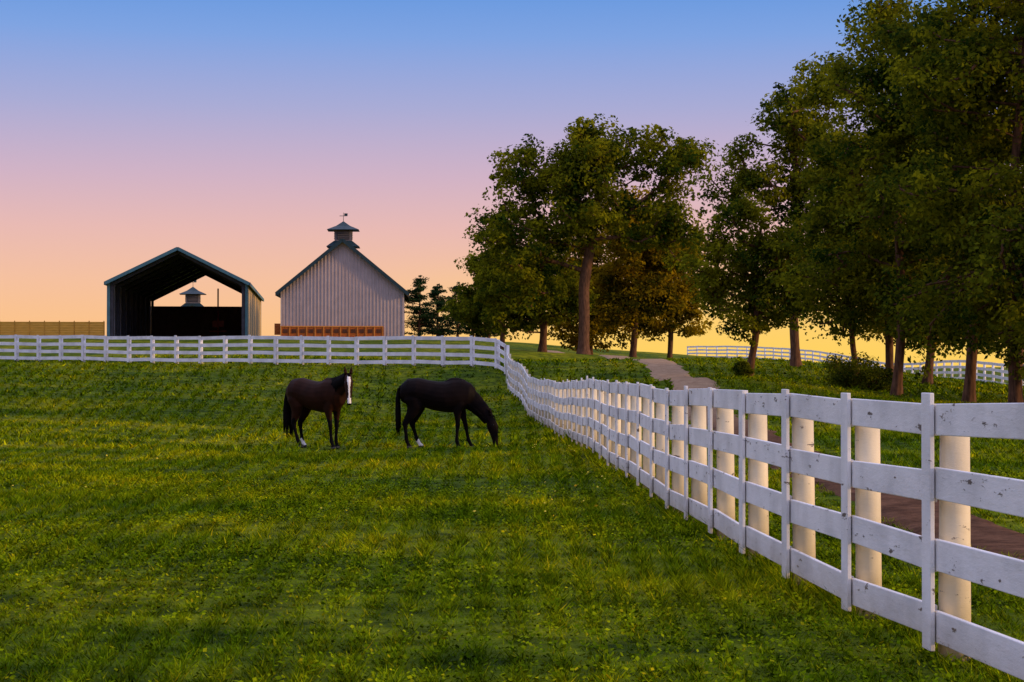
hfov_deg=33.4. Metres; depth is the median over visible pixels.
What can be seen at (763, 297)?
maple tree
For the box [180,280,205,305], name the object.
barn
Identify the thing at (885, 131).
oak tree
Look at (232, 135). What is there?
sky
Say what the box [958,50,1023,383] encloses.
oak tree
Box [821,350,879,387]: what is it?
shrub
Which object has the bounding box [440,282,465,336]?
pine tree
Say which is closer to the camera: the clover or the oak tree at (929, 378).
the clover
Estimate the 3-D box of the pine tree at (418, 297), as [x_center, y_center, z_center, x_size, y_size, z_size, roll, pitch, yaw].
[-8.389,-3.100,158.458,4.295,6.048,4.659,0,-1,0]
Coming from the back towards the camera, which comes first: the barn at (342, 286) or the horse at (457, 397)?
the barn at (342, 286)
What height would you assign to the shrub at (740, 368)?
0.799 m
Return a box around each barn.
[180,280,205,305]
[274,213,409,336]
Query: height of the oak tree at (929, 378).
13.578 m
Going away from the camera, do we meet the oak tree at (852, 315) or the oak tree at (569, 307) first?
the oak tree at (852, 315)
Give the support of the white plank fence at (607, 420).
on the ground at (518, 350)
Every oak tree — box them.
[462,113,719,354]
[468,235,600,351]
[546,232,650,354]
[686,76,861,366]
[765,0,965,395]
[771,0,953,375]
[787,124,933,381]
[831,0,1023,402]
[840,106,989,383]
[868,0,1023,402]
[870,13,1023,391]
[953,196,1023,302]
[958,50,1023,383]
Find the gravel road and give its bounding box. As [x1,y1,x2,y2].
[547,350,1023,559]
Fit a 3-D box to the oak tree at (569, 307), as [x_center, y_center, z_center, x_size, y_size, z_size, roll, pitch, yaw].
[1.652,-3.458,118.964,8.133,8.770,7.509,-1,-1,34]
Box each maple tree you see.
[437,252,547,348]
[584,183,701,356]
[638,231,713,357]
[681,191,829,375]
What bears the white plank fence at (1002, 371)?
on the ground at (518, 350)
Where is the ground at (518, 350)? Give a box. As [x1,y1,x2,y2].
[0,338,1023,681]
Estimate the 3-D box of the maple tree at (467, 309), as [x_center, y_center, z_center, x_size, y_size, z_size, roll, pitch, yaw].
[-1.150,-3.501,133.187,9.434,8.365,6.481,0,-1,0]
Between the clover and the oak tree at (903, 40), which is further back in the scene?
the oak tree at (903, 40)
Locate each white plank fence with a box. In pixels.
[0,335,508,373]
[506,352,1023,679]
[687,346,1023,384]
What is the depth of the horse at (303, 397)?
37.47 m
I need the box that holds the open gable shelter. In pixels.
[104,247,263,336]
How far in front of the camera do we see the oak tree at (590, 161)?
109.34 m
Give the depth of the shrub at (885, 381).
61.16 m
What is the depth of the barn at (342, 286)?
150.05 m
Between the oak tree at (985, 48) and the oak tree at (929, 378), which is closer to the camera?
the oak tree at (985, 48)
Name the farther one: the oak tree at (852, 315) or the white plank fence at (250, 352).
the white plank fence at (250, 352)
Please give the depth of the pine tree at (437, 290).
159.84 m
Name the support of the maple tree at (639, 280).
on the ground at (518, 350)
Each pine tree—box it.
[404,275,443,335]
[416,284,459,336]
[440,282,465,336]
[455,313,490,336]
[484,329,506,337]
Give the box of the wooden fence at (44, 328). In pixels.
[0,321,104,335]
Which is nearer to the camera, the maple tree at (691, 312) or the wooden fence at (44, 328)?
the maple tree at (691, 312)
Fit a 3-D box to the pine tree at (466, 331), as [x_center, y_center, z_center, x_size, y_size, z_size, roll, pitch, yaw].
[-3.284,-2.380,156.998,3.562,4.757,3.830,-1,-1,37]
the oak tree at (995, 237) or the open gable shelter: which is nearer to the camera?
the oak tree at (995, 237)
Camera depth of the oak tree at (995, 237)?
46.65 m
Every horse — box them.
[283,366,352,449]
[395,378,497,448]
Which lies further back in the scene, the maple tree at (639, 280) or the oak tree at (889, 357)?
the maple tree at (639, 280)
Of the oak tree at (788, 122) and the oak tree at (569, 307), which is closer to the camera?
the oak tree at (788, 122)
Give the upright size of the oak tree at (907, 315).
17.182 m
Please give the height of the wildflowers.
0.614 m
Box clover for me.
[0,458,1023,681]
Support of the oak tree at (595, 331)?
on the ground at (518, 350)
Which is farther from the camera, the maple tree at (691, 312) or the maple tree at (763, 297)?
the maple tree at (691, 312)
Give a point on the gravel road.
(989, 535)
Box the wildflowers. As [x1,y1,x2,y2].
[12,436,831,524]
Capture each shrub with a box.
[731,361,754,377]
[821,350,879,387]
[853,364,892,390]
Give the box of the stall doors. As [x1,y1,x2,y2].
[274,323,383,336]
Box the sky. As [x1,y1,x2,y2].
[0,0,1023,366]

